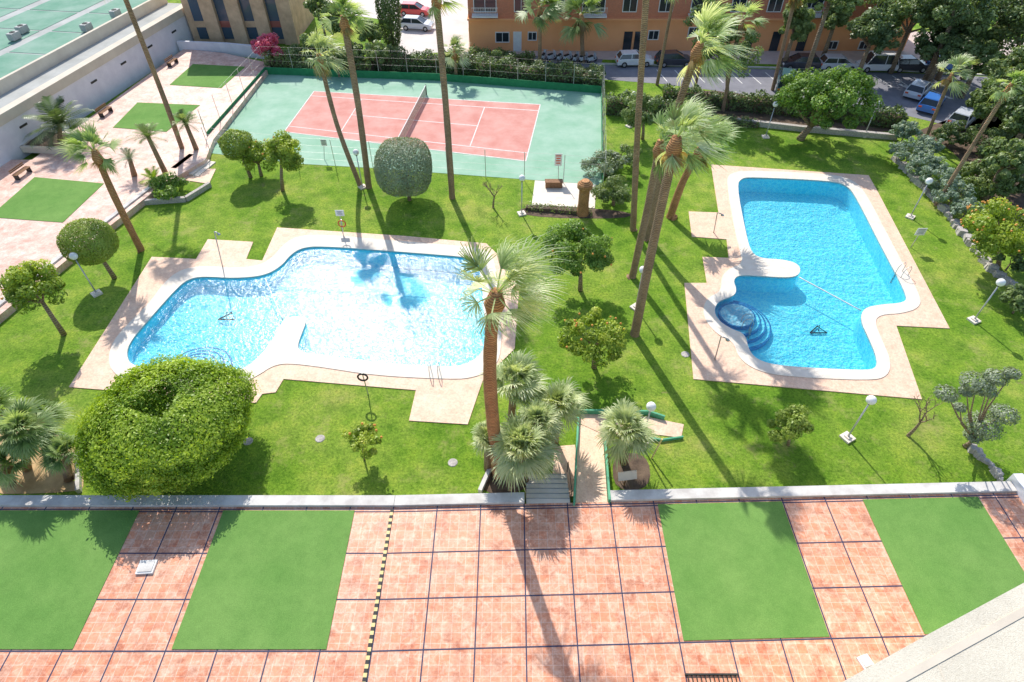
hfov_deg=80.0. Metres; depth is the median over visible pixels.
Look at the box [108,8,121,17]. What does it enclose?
air conditioner
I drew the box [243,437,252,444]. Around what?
manhole cover
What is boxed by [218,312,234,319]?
pool cleaner
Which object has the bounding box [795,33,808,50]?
door
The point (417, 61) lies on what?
hedge
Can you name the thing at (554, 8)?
palm tree
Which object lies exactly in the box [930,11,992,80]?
tree
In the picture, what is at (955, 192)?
shrub
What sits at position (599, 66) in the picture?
hedge
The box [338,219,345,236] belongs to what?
life ring stand
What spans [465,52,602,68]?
scooter parking road
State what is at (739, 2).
window
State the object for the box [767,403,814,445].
tree
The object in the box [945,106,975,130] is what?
parked car
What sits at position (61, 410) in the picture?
fan palm
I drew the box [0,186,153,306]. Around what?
parapet wall
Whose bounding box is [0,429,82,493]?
planting bed ground
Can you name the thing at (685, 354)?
manhole cover
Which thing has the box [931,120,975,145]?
shrub
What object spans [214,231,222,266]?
pool shower
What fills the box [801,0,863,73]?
tree
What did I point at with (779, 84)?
parked car
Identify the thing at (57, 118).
feather palm
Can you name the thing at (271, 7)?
window
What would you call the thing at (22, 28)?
air conditioner
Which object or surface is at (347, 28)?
palm tree
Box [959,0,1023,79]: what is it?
tree
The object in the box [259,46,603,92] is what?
court fence
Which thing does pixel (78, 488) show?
garden kerb
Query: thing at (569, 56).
parked scooter
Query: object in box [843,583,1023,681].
balcony ledge
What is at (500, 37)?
window
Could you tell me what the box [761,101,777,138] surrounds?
garden lamp
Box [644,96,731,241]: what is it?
palm tree
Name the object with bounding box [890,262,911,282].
pool ladder
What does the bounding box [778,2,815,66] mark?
tree
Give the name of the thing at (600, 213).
planting bed ground
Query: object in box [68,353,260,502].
clipped tree
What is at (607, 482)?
ramp kerb
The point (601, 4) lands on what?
window
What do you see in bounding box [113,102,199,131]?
turf mat
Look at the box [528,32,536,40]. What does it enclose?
window
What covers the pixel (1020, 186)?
shrub
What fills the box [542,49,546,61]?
parked scooter
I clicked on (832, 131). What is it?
garden wall
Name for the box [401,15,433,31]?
parked car
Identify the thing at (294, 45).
shrub
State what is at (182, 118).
feather palm
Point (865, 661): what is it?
inspection cover
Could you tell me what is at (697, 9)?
tree
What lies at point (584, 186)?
palm trunk stump
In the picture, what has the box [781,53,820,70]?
parked car
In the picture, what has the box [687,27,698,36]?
window
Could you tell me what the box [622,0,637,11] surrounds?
window
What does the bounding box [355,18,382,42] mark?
tree
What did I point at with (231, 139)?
clipped tree
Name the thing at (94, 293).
garden lamp
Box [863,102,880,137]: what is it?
garden lamp
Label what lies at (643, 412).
ramp kerb
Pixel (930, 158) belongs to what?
shrub
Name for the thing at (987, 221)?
tree
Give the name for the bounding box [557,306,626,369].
tree
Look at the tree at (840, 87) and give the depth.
53.60 m
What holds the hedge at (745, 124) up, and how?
on the planting bed ground at (781, 118)
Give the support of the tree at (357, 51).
on the ground at (724, 442)
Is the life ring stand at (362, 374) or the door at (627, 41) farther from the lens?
the door at (627, 41)
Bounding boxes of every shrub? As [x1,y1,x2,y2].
[146,171,189,200]
[275,43,318,67]
[888,119,923,141]
[888,136,934,166]
[905,151,946,175]
[916,134,944,152]
[919,161,962,191]
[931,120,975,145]
[931,179,976,209]
[950,196,984,218]
[954,158,995,186]
[956,124,1013,158]
[975,171,1017,199]
[991,240,1023,272]
[998,122,1023,142]
[998,283,1023,314]
[1005,170,1023,194]
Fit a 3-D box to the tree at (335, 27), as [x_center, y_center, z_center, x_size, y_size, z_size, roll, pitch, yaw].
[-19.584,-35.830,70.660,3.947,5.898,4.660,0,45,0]
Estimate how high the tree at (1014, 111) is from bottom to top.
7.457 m
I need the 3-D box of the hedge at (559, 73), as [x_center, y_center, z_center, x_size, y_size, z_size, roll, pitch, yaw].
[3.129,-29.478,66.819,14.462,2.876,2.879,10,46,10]
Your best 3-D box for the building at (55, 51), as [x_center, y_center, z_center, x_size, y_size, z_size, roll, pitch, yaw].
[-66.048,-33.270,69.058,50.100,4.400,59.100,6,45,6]
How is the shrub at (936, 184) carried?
on the ground at (724, 442)
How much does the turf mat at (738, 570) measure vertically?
0.025 m
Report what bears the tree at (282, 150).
on the ground at (724, 442)
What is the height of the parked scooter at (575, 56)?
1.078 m
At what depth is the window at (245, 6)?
73.65 m
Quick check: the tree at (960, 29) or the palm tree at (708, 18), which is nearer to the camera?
the palm tree at (708, 18)
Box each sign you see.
[320,139,326,158]
[335,210,344,229]
[554,153,561,178]
[618,470,636,486]
[911,228,927,246]
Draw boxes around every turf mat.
[0,177,103,222]
[0,510,139,648]
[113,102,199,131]
[170,64,244,87]
[172,510,354,648]
[658,501,829,640]
[863,497,1023,633]
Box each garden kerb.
[75,452,81,493]
[478,467,491,492]
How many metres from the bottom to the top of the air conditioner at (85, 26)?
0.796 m
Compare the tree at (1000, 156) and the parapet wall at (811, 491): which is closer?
the parapet wall at (811, 491)
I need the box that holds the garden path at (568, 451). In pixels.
[553,445,575,496]
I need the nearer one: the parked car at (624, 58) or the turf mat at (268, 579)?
the turf mat at (268, 579)
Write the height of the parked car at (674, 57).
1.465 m
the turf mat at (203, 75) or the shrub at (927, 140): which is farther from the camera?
the turf mat at (203, 75)
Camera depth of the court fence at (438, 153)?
52.02 m
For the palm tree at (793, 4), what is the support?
on the ground at (724, 442)
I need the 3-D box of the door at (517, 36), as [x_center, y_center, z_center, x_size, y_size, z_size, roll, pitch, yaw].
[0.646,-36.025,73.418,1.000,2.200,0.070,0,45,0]
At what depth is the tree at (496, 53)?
67.15 m
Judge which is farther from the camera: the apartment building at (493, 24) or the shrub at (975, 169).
the apartment building at (493, 24)
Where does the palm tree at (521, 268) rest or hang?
on the planting bed ground at (490, 486)
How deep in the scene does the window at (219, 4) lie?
73.65 m
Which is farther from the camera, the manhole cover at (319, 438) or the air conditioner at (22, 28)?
the air conditioner at (22, 28)
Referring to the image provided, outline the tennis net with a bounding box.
[398,84,426,140]
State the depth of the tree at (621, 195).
48.11 m
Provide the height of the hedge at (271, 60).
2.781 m
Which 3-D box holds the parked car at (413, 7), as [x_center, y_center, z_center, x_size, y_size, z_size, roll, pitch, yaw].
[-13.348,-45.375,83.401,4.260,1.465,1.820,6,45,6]
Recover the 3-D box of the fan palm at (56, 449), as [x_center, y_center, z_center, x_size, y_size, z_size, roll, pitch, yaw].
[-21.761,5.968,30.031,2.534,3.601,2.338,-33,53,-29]
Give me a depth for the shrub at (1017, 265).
42.00 m
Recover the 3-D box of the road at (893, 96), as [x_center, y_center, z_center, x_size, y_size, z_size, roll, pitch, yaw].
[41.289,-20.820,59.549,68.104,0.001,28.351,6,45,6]
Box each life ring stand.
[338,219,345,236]
[357,372,368,394]
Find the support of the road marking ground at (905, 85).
on the road at (893, 96)
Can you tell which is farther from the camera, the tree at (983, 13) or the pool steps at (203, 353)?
the tree at (983, 13)
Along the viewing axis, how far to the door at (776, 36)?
73.40 m
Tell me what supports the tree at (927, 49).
on the ground at (724, 442)
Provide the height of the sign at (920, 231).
1.725 m
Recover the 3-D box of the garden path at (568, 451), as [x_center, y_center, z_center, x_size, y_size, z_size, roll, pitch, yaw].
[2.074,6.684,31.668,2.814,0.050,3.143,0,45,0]
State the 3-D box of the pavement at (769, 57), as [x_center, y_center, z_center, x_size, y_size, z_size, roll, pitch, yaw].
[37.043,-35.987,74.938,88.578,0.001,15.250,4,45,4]
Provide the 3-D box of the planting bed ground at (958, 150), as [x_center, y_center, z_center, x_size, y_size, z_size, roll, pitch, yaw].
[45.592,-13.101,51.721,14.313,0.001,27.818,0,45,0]
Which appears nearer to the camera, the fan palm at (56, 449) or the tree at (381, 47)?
the fan palm at (56, 449)
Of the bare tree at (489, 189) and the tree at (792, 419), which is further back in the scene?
the bare tree at (489, 189)
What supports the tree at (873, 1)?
on the pavement at (769, 57)
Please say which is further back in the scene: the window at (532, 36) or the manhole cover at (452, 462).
the window at (532, 36)
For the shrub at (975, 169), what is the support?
on the ground at (724, 442)
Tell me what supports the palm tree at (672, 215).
on the ground at (724, 442)
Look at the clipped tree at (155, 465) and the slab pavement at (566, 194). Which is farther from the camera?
the slab pavement at (566, 194)
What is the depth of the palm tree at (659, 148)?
37.23 m
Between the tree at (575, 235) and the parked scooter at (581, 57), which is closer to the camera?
the tree at (575, 235)
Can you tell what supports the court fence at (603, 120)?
on the ground at (724, 442)
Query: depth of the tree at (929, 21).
63.84 m
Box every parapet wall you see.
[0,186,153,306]
[0,495,394,506]
[394,492,524,506]
[607,481,1016,501]
[1006,473,1023,503]
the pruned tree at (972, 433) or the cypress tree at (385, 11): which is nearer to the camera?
the pruned tree at (972, 433)
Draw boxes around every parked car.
[400,1,429,16]
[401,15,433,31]
[615,49,653,67]
[654,49,689,67]
[775,67,796,91]
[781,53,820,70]
[819,53,858,71]
[856,50,898,72]
[896,55,928,72]
[903,78,933,100]
[916,91,945,113]
[925,57,960,71]
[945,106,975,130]
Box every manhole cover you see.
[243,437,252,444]
[315,435,324,441]
[448,458,457,466]
[681,351,689,356]
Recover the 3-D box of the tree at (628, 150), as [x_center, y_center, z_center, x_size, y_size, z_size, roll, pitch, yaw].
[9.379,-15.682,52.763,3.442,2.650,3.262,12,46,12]
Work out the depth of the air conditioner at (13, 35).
66.46 m
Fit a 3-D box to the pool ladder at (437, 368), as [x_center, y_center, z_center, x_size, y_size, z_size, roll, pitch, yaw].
[-4.609,1.943,36.409,0.550,1.723,0.725,0,45,0]
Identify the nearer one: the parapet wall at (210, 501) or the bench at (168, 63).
the parapet wall at (210, 501)
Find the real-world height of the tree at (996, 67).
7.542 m
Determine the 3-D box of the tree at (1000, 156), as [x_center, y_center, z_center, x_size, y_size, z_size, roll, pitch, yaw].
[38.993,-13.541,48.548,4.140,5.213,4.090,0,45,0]
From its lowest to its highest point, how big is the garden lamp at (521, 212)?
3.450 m
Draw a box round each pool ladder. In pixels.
[428,362,439,377]
[740,314,753,338]
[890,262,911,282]
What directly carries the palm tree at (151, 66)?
on the terrace pavement at (25, 240)
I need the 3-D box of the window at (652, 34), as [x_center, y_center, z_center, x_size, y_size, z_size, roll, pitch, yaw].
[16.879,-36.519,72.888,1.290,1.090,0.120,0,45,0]
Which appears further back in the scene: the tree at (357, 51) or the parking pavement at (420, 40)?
the parking pavement at (420, 40)
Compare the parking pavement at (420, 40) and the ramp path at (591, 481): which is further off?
the parking pavement at (420, 40)
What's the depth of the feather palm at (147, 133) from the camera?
49.98 m
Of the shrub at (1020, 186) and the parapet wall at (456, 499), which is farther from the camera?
the shrub at (1020, 186)
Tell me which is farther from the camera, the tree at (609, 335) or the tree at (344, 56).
the tree at (344, 56)
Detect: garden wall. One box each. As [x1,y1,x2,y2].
[176,40,268,58]
[737,118,897,139]
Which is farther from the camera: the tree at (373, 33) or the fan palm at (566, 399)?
the tree at (373, 33)
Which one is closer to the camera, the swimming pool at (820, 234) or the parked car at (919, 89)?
the swimming pool at (820, 234)
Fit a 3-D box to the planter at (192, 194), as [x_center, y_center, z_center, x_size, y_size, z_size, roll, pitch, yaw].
[-28.402,-12.120,50.459,6.449,0.400,2.353,-7,45,-7]
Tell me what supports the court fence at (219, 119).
on the tennis court ground at (568, 123)
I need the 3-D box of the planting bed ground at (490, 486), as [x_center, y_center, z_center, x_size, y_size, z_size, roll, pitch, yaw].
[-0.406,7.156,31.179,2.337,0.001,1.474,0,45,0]
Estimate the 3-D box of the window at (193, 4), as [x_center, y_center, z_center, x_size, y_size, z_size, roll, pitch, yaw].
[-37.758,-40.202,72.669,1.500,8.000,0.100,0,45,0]
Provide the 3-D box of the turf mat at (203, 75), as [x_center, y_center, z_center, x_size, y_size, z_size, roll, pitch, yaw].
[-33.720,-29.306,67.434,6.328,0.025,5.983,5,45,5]
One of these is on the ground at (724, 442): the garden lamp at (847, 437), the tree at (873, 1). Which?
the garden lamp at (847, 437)
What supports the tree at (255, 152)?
on the ground at (724, 442)
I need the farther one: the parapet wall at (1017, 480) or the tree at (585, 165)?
the tree at (585, 165)
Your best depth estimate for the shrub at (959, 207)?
46.87 m
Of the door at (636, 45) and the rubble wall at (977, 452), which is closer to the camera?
the rubble wall at (977, 452)
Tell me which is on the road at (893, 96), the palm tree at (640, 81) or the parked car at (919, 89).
the parked car at (919, 89)
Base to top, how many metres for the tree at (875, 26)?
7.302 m
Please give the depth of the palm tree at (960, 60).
52.73 m
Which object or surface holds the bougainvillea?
on the ground at (724, 442)
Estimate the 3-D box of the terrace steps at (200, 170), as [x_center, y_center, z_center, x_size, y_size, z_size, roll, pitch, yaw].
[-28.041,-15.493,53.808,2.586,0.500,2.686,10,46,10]
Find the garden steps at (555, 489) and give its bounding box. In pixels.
[526,474,569,503]
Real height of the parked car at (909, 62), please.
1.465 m
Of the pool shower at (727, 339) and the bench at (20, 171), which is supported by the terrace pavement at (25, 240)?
the bench at (20, 171)
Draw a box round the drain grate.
[685,673,738,681]
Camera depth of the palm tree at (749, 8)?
56.05 m
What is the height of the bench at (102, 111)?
0.825 m
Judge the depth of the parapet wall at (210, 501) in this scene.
29.30 m
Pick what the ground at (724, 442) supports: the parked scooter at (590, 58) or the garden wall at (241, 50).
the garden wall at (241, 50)
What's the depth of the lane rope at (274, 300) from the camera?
41.18 m
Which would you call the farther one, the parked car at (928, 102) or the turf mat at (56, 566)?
the parked car at (928, 102)
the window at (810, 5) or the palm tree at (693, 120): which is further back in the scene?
the window at (810, 5)
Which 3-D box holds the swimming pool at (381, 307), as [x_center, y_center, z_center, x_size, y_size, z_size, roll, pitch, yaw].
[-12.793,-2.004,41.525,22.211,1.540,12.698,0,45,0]
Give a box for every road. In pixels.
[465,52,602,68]
[603,65,1023,138]
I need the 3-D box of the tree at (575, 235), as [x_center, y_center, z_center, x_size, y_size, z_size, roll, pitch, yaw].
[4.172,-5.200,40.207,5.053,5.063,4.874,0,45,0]
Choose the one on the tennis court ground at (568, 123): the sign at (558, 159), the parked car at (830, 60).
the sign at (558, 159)
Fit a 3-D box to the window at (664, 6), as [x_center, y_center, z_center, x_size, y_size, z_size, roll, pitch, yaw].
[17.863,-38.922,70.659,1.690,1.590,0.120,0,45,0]
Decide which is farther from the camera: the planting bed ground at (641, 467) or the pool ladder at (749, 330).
the pool ladder at (749, 330)
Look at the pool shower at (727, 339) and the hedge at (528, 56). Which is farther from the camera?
the hedge at (528, 56)
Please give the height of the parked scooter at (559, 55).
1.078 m
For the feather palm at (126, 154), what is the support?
on the terrace pavement at (25, 240)
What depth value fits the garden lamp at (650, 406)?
30.41 m
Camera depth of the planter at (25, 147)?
54.82 m
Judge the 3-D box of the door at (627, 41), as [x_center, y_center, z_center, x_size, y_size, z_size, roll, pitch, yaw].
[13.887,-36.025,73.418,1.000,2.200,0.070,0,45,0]
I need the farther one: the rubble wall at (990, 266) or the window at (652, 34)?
the window at (652, 34)
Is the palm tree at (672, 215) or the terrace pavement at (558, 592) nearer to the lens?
the terrace pavement at (558, 592)
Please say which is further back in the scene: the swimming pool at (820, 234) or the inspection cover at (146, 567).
the swimming pool at (820, 234)
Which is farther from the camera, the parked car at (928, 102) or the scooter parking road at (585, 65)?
the scooter parking road at (585, 65)
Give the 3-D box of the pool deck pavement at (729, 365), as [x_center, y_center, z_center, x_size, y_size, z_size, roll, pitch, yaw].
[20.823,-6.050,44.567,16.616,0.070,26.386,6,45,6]
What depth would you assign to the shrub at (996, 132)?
53.99 m
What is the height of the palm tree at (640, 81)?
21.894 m
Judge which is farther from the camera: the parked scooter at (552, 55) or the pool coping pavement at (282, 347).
the parked scooter at (552, 55)
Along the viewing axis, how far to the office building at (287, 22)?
73.81 m
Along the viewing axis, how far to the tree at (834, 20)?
67.91 m
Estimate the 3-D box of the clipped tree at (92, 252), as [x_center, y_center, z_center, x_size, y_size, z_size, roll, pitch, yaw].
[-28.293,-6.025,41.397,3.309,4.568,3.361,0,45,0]
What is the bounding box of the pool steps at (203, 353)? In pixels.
[174,347,232,367]
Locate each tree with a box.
[0,258,67,335]
[54,120,144,252]
[56,217,119,279]
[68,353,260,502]
[104,0,183,148]
[216,128,252,177]
[238,138,277,176]
[262,129,303,191]
[299,32,327,56]
[300,27,360,185]
[303,0,338,49]
[317,0,375,188]
[322,47,347,76]
[323,0,357,44]
[340,41,364,60]
[341,422,382,459]
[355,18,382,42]
[363,40,390,70]
[373,137,432,200]
[374,0,401,52]
[413,0,468,199]
[444,34,471,74]
[453,231,574,479]
[482,181,501,207]
[486,50,506,70]
[514,0,565,59]
[538,218,614,291]
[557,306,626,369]
[559,0,606,63]
[579,149,629,177]
[590,174,631,205]
[601,144,642,175]
[620,91,660,139]
[626,107,698,279]
[630,0,648,231]
[630,92,734,337]
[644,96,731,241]
[647,0,755,238]
[655,0,697,85]
[666,115,744,220]
[683,0,732,92]
[692,18,763,109]
[721,0,769,110]
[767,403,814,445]
[771,0,806,90]
[773,64,883,140]
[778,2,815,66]
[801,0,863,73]
[821,5,852,55]
[846,5,903,72]
[863,0,899,6]
[881,0,946,73]
[906,395,944,436]
[908,0,1008,80]
[914,32,975,82]
[925,52,977,135]
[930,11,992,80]
[933,70,1023,206]
[933,366,1022,448]
[952,35,1006,98]
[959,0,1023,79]
[960,197,1023,267]
[965,77,1016,141]
[979,136,1023,200]
[981,45,1023,121]
[993,0,1023,85]
[1001,82,1023,139]
[1015,45,1023,58]
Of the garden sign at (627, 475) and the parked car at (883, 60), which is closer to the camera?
the garden sign at (627, 475)
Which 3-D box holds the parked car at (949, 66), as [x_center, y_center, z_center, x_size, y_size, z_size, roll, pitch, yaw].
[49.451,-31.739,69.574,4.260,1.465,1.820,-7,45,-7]
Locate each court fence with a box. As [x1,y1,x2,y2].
[197,48,264,133]
[199,115,605,182]
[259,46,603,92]
[601,76,606,182]
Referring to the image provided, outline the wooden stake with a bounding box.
[651,438,662,458]
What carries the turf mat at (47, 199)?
on the terrace pavement at (25, 240)
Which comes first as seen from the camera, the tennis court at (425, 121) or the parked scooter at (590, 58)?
the tennis court at (425, 121)
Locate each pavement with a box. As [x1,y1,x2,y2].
[0,49,270,323]
[0,492,1023,681]
[69,227,518,424]
[109,235,500,383]
[185,169,215,182]
[329,0,468,54]
[461,32,1023,70]
[532,180,594,208]
[684,165,948,399]
[703,171,920,379]
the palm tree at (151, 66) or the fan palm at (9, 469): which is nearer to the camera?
the fan palm at (9, 469)
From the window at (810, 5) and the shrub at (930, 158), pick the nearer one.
the shrub at (930, 158)
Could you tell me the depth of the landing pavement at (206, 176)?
52.69 m
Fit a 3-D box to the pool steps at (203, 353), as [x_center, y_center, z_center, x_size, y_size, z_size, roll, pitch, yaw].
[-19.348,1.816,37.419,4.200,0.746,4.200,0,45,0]
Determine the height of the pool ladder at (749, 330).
1.723 m
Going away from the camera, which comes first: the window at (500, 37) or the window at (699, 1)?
the window at (699, 1)
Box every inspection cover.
[135,560,157,574]
[856,654,873,669]
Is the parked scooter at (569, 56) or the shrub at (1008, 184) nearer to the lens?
the shrub at (1008, 184)
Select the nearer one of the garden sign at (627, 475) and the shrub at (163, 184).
the garden sign at (627, 475)
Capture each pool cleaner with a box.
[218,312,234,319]
[810,325,826,333]
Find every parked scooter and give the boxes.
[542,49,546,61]
[547,49,556,61]
[557,50,563,62]
[563,50,572,59]
[573,51,579,62]
[579,51,588,62]
[587,52,596,63]
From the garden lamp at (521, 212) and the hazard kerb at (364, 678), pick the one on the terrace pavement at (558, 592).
the hazard kerb at (364, 678)
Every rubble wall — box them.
[891,156,1017,288]
[967,443,1003,480]
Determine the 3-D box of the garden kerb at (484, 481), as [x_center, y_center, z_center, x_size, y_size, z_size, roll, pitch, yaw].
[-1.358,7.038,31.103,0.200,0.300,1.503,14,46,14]
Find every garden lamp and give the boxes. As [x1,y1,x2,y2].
[69,252,102,297]
[353,149,365,189]
[517,175,525,216]
[629,266,643,310]
[644,402,655,450]
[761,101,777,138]
[839,395,876,443]
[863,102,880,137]
[905,178,932,219]
[966,278,1005,324]
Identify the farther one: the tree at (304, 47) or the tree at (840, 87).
the tree at (304, 47)
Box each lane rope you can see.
[265,278,282,320]
[799,277,860,310]
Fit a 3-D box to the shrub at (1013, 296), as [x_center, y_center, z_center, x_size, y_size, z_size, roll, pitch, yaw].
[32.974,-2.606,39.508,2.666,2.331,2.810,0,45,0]
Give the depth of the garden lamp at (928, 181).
47.31 m
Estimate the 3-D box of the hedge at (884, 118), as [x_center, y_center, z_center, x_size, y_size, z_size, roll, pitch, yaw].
[32.993,-22.518,60.032,10.946,2.403,2.071,12,46,12]
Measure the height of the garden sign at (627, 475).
1.150 m
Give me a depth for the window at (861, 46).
73.79 m
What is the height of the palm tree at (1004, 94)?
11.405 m
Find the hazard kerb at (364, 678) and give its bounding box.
[362,509,393,681]
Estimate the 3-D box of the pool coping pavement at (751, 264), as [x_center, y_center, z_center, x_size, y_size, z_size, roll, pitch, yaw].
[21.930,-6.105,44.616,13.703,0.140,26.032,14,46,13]
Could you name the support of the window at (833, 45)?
in the apartment building at (493, 24)
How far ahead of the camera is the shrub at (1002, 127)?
56.66 m
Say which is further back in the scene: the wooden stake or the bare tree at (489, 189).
the bare tree at (489, 189)
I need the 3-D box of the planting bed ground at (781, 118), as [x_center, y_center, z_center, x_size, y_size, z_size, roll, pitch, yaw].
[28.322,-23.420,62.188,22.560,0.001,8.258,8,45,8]
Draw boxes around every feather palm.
[22,95,102,150]
[113,147,146,176]
[126,122,167,173]
[138,165,168,186]
[168,109,202,149]
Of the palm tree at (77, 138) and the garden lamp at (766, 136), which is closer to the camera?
the palm tree at (77, 138)
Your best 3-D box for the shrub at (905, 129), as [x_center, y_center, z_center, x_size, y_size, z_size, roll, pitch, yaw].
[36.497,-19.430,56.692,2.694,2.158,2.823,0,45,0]
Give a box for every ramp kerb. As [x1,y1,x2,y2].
[573,409,664,505]
[604,441,610,502]
[650,436,683,441]
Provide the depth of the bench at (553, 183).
51.20 m
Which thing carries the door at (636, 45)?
in the apartment building at (493, 24)
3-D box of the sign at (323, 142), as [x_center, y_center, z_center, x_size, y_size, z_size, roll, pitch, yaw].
[-16.651,-17.037,54.355,0.586,1.941,0.078,0,45,0]
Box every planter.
[20,130,88,154]
[144,182,211,204]
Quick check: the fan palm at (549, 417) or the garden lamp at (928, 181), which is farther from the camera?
the garden lamp at (928, 181)
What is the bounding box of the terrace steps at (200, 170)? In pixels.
[172,154,215,175]
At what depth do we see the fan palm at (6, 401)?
30.07 m
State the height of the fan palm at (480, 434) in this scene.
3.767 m
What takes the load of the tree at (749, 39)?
on the planting bed ground at (781, 118)
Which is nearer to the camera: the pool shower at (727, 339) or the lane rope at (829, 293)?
the pool shower at (727, 339)
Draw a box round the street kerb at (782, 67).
[597,63,986,75]
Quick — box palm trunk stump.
[576,178,592,216]
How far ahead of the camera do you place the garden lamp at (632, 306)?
39.78 m
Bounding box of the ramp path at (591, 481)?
[575,414,683,505]
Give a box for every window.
[187,0,209,38]
[213,0,233,38]
[239,0,258,38]
[264,0,283,38]
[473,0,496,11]
[495,32,508,42]
[514,0,527,11]
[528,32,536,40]
[582,0,605,11]
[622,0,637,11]
[647,30,659,39]
[658,0,672,11]
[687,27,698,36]
[690,0,714,11]
[730,0,746,11]
[766,0,783,11]
[807,0,823,11]
[828,41,838,49]
[857,41,866,49]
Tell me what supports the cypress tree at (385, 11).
on the ground at (724, 442)
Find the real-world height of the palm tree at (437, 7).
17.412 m
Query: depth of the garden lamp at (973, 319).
38.89 m
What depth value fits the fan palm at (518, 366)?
30.39 m
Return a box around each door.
[513,32,521,50]
[622,32,632,49]
[633,32,640,50]
[768,32,781,50]
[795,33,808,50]
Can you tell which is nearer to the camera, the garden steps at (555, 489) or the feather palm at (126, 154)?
the garden steps at (555, 489)
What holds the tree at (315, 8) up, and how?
on the ground at (724, 442)
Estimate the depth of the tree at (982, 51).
60.80 m
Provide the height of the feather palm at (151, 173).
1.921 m
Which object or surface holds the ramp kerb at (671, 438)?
on the ground at (724, 442)
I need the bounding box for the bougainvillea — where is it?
[250,32,282,56]
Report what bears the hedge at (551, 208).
on the planting bed ground at (600, 213)
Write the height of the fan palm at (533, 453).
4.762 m
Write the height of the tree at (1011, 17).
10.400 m
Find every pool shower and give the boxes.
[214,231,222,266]
[714,336,729,359]
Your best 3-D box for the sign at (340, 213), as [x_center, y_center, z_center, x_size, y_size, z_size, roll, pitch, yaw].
[-12.993,-9.208,46.524,0.650,1.787,0.078,0,45,0]
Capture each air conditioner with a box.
[6,30,21,40]
[14,24,29,33]
[79,22,93,31]
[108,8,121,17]
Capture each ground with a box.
[0,0,1023,503]
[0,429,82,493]
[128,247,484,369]
[212,74,601,184]
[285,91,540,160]
[481,472,524,492]
[520,207,630,217]
[613,453,649,489]
[657,70,952,98]
[692,91,895,131]
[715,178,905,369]
[915,117,1023,230]
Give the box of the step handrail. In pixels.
[567,462,571,501]
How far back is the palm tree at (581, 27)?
68.21 m
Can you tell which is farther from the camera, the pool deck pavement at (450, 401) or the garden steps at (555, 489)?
the pool deck pavement at (450, 401)
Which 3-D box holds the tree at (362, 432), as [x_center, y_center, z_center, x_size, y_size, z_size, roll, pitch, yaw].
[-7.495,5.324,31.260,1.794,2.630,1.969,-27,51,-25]
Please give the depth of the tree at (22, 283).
35.71 m
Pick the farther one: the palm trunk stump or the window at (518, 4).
the window at (518, 4)
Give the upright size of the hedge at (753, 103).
2.707 m
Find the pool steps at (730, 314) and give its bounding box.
[715,300,771,350]
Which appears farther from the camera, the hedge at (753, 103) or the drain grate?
the hedge at (753, 103)
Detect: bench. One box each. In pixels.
[8,162,32,179]
[95,103,112,117]
[164,55,178,66]
[545,179,562,187]
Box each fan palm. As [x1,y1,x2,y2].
[0,385,31,435]
[0,394,67,471]
[0,444,34,492]
[25,396,75,449]
[36,432,77,482]
[471,420,502,471]
[479,349,550,422]
[486,409,564,495]
[517,397,563,443]
[528,377,593,444]
[595,397,659,468]
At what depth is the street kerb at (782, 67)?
70.16 m
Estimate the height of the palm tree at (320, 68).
12.812 m
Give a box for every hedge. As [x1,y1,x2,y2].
[262,46,375,70]
[368,44,481,75]
[466,43,535,64]
[475,52,605,86]
[523,201,593,215]
[532,61,604,70]
[603,88,693,118]
[660,83,793,115]
[704,112,759,128]
[789,100,908,127]
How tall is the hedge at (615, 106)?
2.960 m
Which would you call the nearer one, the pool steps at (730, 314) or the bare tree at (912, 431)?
the bare tree at (912, 431)
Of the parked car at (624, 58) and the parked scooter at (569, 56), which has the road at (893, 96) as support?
the parked car at (624, 58)
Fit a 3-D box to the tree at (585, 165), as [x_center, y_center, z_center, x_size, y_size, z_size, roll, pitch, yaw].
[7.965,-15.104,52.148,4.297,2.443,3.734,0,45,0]
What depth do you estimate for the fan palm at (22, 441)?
29.03 m
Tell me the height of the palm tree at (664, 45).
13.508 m
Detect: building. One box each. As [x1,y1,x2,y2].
[0,0,193,166]
[180,0,313,44]
[467,0,913,50]
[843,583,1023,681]
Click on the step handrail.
(570, 478)
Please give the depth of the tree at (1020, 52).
55.98 m
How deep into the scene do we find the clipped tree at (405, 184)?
46.81 m
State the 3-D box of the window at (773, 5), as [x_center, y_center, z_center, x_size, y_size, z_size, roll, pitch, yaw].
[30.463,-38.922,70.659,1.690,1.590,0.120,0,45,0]
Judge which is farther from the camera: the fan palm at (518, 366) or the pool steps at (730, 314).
the pool steps at (730, 314)
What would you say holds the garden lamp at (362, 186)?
on the ground at (724, 442)
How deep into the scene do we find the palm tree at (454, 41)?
65.58 m
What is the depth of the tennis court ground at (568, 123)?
60.30 m
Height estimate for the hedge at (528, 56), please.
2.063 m
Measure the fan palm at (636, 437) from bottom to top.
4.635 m
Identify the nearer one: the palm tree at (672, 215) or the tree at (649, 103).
the palm tree at (672, 215)
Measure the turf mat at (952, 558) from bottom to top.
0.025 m
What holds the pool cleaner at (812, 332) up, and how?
on the swimming pool at (820, 234)
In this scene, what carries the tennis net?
on the tennis court ground at (568, 123)
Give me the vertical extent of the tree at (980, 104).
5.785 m

